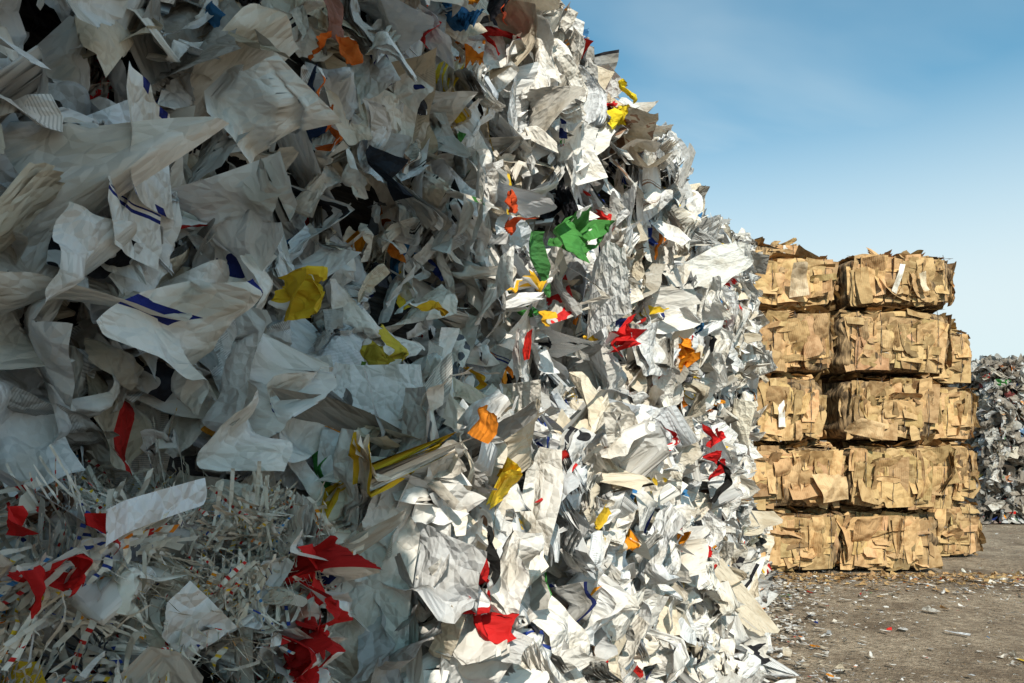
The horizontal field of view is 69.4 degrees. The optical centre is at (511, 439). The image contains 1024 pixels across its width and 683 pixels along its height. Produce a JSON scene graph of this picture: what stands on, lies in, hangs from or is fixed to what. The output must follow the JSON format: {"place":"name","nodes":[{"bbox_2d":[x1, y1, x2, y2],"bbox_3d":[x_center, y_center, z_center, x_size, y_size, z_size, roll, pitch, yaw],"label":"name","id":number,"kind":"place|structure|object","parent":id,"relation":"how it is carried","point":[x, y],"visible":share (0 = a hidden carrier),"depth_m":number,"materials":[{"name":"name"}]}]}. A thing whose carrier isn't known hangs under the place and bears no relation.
{"place":"outdoors","nodes":[
{"label":"outdoors","id":0,"kind":"place"},
{"bbox_2d":[561,0,1023,440],"label":"sky","id":1,"kind":"structure","parent":0,"point":[840,128],"materials":[{"name":"blue"}]},
{"bbox_2d":[763,441,1023,682],"bbox_3d":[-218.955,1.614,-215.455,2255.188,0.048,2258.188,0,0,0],"label":"ground","id":2,"kind":"structure","parent":0,"point":[892,643],"depth_m":6.46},
{"bbox_2d":[580,656,639,682],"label":"waste paper bale","id":3,"kind":"object","parent":2,"relation":"on","point":[595,670],"visible":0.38,"depth_m":2.38,"materials":[{"name":"white paper"}]},
{"bbox_2d":[80,352,669,682],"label":"waste paper bale","id":4,"kind":"object","parent":3,"relation":"on","point":[497,554],"visible":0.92,"depth_m":1.74,"materials":[{"name":"white paper"}]},
{"bbox_2d":[195,129,552,452],"bbox_3d":[-0.646,-0.275,2.620,1.321,1.090,1.639,0,0,27],"label":"waste paper bale","id":5,"kind":"object","parent":4,"relation":"on","point":[372,311],"visible":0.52,"depth_m":2.34,"materials":[{"name":"white paper"}]},
{"bbox_2d":[200,0,556,288],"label":"waste paper bale","id":6,"kind":"object","parent":5,"relation":"on","point":[405,146],"visible":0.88,"depth_m":2.25,"materials":[{"name":"white paper"}]},
{"bbox_2d":[360,0,509,107],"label":"waste paper bale","id":7,"kind":"object","parent":6,"relation":"on","point":[460,24],"visible":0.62,"depth_m":2.68,"materials":[{"name":"white paper"}]},
{"bbox_2d":[618,579,715,682],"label":"waste paper bale","id":8,"kind":"object","parent":2,"relation":"on","point":[655,653],"visible":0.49,"depth_m":3.34,"materials":[{"name":"white paper"}]},
{"bbox_2d":[548,388,708,638],"bbox_3d":[0.063,0.415,3.639,1.660,1.303,1.795,0,0,29],"label":"waste paper bale","id":9,"kind":"object","parent":8,"relation":"on","point":[661,557],"visible":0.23,"depth_m":3.50,"materials":[{"name":"white paper"}]},
{"bbox_2d":[486,265,692,450],"bbox_3d":[0.007,-0.205,3.766,1.526,1.128,1.425,0,0,38],"label":"waste paper bale","id":10,"kind":"object","parent":9,"relation":"on","point":[557,356],"visible":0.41,"depth_m":3.32,"materials":[{"name":"white paper"}]},
{"bbox_2d":[404,120,637,338],"bbox_3d":[-0.077,-0.916,3.623,1.480,1.032,1.367,0,0,18],"label":"waste paper bale","id":11,"kind":"object","parent":10,"relation":"on","point":[579,239],"visible":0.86,"depth_m":3.16,"materials":[{"name":"white paper"}]},
{"bbox_2d":[469,0,637,200],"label":"waste paper bale","id":12,"kind":"object","parent":11,"relation":"on","point":[562,81],"visible":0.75,"depth_m":3.19,"materials":[{"name":"white paper"}]},
{"bbox_2d":[630,554,800,682],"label":"loose paper pile","id":13,"kind":"object","parent":2,"relation":"on","point":[759,665],"visible":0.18,"depth_m":4.73,"materials":[{"name":"white paper"}]},
{"bbox_2d":[683,549,779,674],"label":"waste paper bale","id":14,"kind":"object","parent":2,"relation":"on","point":[732,600],"visible":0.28,"depth_m":4.73,"materials":[{"name":"white paper"}]},
{"bbox_2d":[660,396,742,591],"bbox_3d":[0.631,0.361,4.747,1.605,1.261,1.681,0,0,27],"label":"waste paper bale","id":15,"kind":"object","parent":14,"relation":"on","point":[715,494],"visible":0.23,"depth_m":4.36,"materials":[{"name":"white paper"}]},
{"bbox_2d":[614,321,725,447],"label":"waste paper bale","id":16,"kind":"object","parent":15,"relation":"on","point":[655,370],"visible":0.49,"depth_m":4.28,"materials":[{"name":"white paper"}]},
{"bbox_2d":[581,228,701,362],"bbox_3d":[0.523,-0.839,4.770,1.427,1.058,1.372,0,0,28],"label":"waste paper bale","id":17,"kind":"object","parent":16,"relation":"on","point":[653,298],"visible":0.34,"depth_m":4.57,"materials":[{"name":"white paper"}]},
{"bbox_2d":[598,97,722,289],"bbox_3d":[0.506,-1.553,4.810,1.419,1.224,1.357,0,0,34],"label":"waste paper bale","id":18,"kind":"object","parent":17,"relation":"on","point":[664,223],"visible":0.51,"depth_m":4.37,"materials":[{"name":"white paper"}]},
{"bbox_2d":[717,527,759,597],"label":"waste paper bale","id":19,"kind":"object","parent":2,"relation":"on","point":[740,556],"visible":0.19,"depth_m":5.56,"materials":[{"name":"white paper"}]},
{"bbox_2d":[693,418,760,545],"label":"waste paper bale","id":20,"kind":"object","parent":19,"relation":"on","point":[747,486],"visible":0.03,"depth_m":5.80,"materials":[{"name":"white paper"}]},
{"bbox_2d":[693,346,725,423],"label":"waste paper bale","id":21,"kind":"object","parent":20,"relation":"on","point":[708,416],"visible":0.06,"depth_m":5.99,"materials":[{"name":"white paper"}]},
{"bbox_2d":[662,263,734,393],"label":"waste paper bale","id":22,"kind":"object","parent":21,"relation":"on","point":[717,337],"visible":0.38,"depth_m":5.58,"materials":[{"name":"white paper"}]},
{"bbox_2d":[666,167,753,287],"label":"waste paper bale","id":23,"kind":"object","parent":22,"relation":"on","point":[726,263],"visible":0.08,"depth_m":5.56,"materials":[{"name":"white paper"}]},
{"bbox_2d":[746,510,774,574],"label":"waste paper bale","id":24,"kind":"object","parent":2,"relation":"on","point":[765,543],"visible":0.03,"depth_m":7.91,"materials":[{"name":"white paper"}]},
{"bbox_2d":[744,441,757,510],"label":"waste paper bale","id":25,"kind":"object","parent":24,"relation":"on","point":[753,469],"visible":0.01,"depth_m":7.64,"materials":[{"name":"white paper"}]},
{"bbox_2d":[729,373,766,459],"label":"waste paper bale","id":26,"kind":"object","parent":25,"relation":"on","point":[746,390],"visible":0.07,"depth_m":7.64,"materials":[{"name":"white paper"}]},
{"bbox_2d":[732,292,777,394],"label":"waste paper bale","id":27,"kind":"object","parent":26,"relation":"on","point":[758,359],"visible":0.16,"depth_m":7.35,"materials":[{"name":"white paper"}]},
{"bbox_2d":[717,218,769,326],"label":"waste paper bale","id":28,"kind":"object","parent":27,"relation":"on","point":[745,288],"visible":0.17,"depth_m":7.60,"materials":[{"name":"white paper"}]},
{"bbox_2d":[742,509,782,589],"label":"waste paper bale","id":29,"kind":"object","parent":2,"relation":"on","point":[765,519],"visible":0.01,"depth_m":7.07,"materials":[{"name":"white paper"}]},
{"bbox_2d":[734,437,759,537],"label":"waste paper bale","id":30,"kind":"object","parent":29,"relation":"on","point":[742,514],"visible":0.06,"depth_m":6.94,"materials":[{"name":"white paper"}]},
{"bbox_2d":[708,368,756,448],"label":"waste paper bale","id":31,"kind":"object","parent":30,"relation":"on","point":[736,415],"visible":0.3,"depth_m":6.53,"materials":[{"name":"white paper"}]},
{"bbox_2d":[705,286,761,387],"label":"waste paper bale","id":32,"kind":"object","parent":31,"relation":"on","point":[735,324],"visible":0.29,"depth_m":6.50,"materials":[{"name":"white paper"}]},
{"bbox_2d":[692,208,741,297],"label":"waste paper bale","id":33,"kind":"object","parent":32,"relation":"on","point":[717,226],"visible":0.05,"depth_m":6.27,"materials":[{"name":"white paper"}]},
{"bbox_2d":[758,506,844,572],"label":"cardboard bale","id":34,"kind":"object","parent":2,"relation":"on","point":[805,538],"visible":0.52,"depth_m":8.80,"materials":[{"name":"brown cardboard"}]},
{"bbox_2d":[751,438,847,509],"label":"cardboard bale","id":35,"kind":"object","parent":34,"relation":"on","point":[783,476],"visible":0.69,"depth_m":8.78,"materials":[{"name":"brown cardboard"}]},
{"bbox_2d":[754,372,826,443],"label":"cardboard bale","id":36,"kind":"object","parent":35,"relation":"on","point":[796,405],"visible":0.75,"depth_m":8.75,"materials":[{"name":"brown cardboard"}]},
{"bbox_2d":[758,302,836,375],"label":"cardboard bale","id":37,"kind":"object","parent":36,"relation":"on","point":[796,340],"visible":0.66,"depth_m":8.78,"materials":[{"name":"brown cardboard"}]},
{"bbox_2d":[753,245,840,310],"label":"cardboard bale","id":38,"kind":"object","parent":37,"relation":"on","point":[802,276],"visible":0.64,"depth_m":8.92,"materials":[{"name":"brown cardboard"}]},
{"bbox_2d":[816,503,942,570],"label":"cardboard bale","id":39,"kind":"object","parent":2,"relation":"on","point":[892,539],"visible":0.81,"depth_m":8.91,"materials":[{"name":"brown cardboard"}]},
{"bbox_2d":[812,433,963,509],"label":"cardboard bale","id":40,"kind":"object","parent":39,"relation":"on","point":[910,474],"visible":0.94,"depth_m":8.76,"materials":[{"name":"brown cardboard"}]},
{"bbox_2d":[820,371,941,440],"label":"cardboard bale","id":41,"kind":"object","parent":40,"relation":"on","point":[877,407],"visible":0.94,"depth_m":8.83,"materials":[{"name":"brown cardboard"}]},
{"bbox_2d":[813,305,955,378],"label":"cardboard bale","id":42,"kind":"object","parent":41,"relation":"on","point":[873,339],"visible":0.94,"depth_m":8.78,"materials":[{"name":"brown cardboard"}]},
{"bbox_2d":[829,247,956,312],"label":"cardboard bale","id":43,"kind":"object","parent":42,"relation":"on","point":[904,279],"visible":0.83,"depth_m":8.79,"materials":[{"name":"brown cardboard"}]},
{"bbox_2d":[761,525,1023,682],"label":"paper litter","id":44,"kind":"object","parent":2,"relation":"on","point":[787,651],"visible":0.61,"depth_m":7.66,"materials":[{"name":"white paper"}]},
{"bbox_2d":[928,499,985,555],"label":"cardboard bale","id":45,"kind":"object","parent":2,"relation":"on","point":[960,532],"visible":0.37,"depth_m":10.05,"materials":[{"name":"brown cardboard"}]},
{"bbox_2d":[922,440,980,500],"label":"cardboard bale","id":46,"kind":"object","parent":45,"relation":"on","point":[966,464],"visible":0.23,"depth_m":9.99,"materials":[{"name":"brown cardboard"}]},
{"bbox_2d":[932,380,980,442],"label":"cardboard bale","id":47,"kind":"object","parent":46,"relation":"on","point":[959,422],"visible":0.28,"depth_m":10.09,"materials":[{"name":"brown cardboard"}]},
{"bbox_2d":[923,322,971,384],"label":"cardboard bale","id":48,"kind":"object","parent":47,"relation":"on","point":[958,371],"visible":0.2,"depth_m":10.10,"materials":[{"name":"brown cardboard"}]},
{"bbox_2d":[965,472,1023,523],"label":"mixed paper bale","id":49,"kind":"object","parent":2,"relation":"on","point":[1004,503],"visible":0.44,"depth_m":13.99,"materials":[{"name":"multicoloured paper"}]},
{"bbox_2d":[958,438,1023,488],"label":"mixed paper bale","id":50,"kind":"object","parent":49,"relation":"on","point":[1000,460],"visible":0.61,"depth_m":13.88,"materials":[{"name":"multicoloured paper"}]},
{"bbox_2d":[956,385,1023,446],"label":"mixed paper bale","id":51,"kind":"object","parent":50,"relation":"on","point":[1004,420],"visible":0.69,"depth_m":13.89,"materials":[{"name":"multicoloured paper"}]},
{"bbox_2d":[948,353,1023,405],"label":"mixed paper bale","id":52,"kind":"object","parent":51,"relation":"on","point":[997,375],"visible":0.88,"depth_m":13.95,"materials":[{"name":"multicoloured paper"}]},
{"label":"cardboard bale","id":53,"kind":"object","parent":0,"visible":0},
{"bbox_2d":[819,439,845,442],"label":"cardboard bale","id":54,"kind":"object","parent":53,"relation":"on","point":[830,441],"visible":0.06,"depth_m":10.09,"materials":[{"name":"brown cardboard"}]},
{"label":"cardboard bale","id":55,"kind":"object","parent":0,"visible":0},
{"bbox_2d":[754,237,797,255],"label":"cardboard bale","id":56,"kind":"object","parent":55,"relation":"on","point":[787,247],"visible":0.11,"depth_m":11.93,"materials":[{"name":"brown cardboard"}]},
{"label":"waste paper bale","id":57,"kind":"object","parent":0,"visible":0},
{"bbox_2d":[0,406,406,682],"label":"waste paper bale","id":58,"kind":"object","parent":57,"relation":"on","point":[231,580],"visible":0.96,"depth_m":1.15,"materials":[{"name":"white paper"}]},
{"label":"waste paper bale","id":59,"kind":"object","parent":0,"visible":0},
{"bbox_2d":[162,436,329,590],"bbox_3d":[-1.016,0.457,1.869,1.328,1.142,0.636,0,0,15],"label":"waste paper bale","id":60,"kind":"object","parent":59,"relation":"on","point":[247,479],"visible":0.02,"depth_m":1.68,"materials":[{"name":"white paper"}]},
{"bbox_2d":[0,26,336,547],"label":"waste paper bale","id":61,"kind":"object","parent":60,"relation":"on","point":[136,282],"visible":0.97,"depth_m":1.35,"materials":[{"name":"white paper"}]},
{"bbox_2d":[0,0,341,183],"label":"waste paper bale","id":62,"kind":"object","parent":61,"relation":"on","point":[224,60],"visible":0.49,"depth_m":1.66,"materials":[{"name":"white paper"}]}
]}

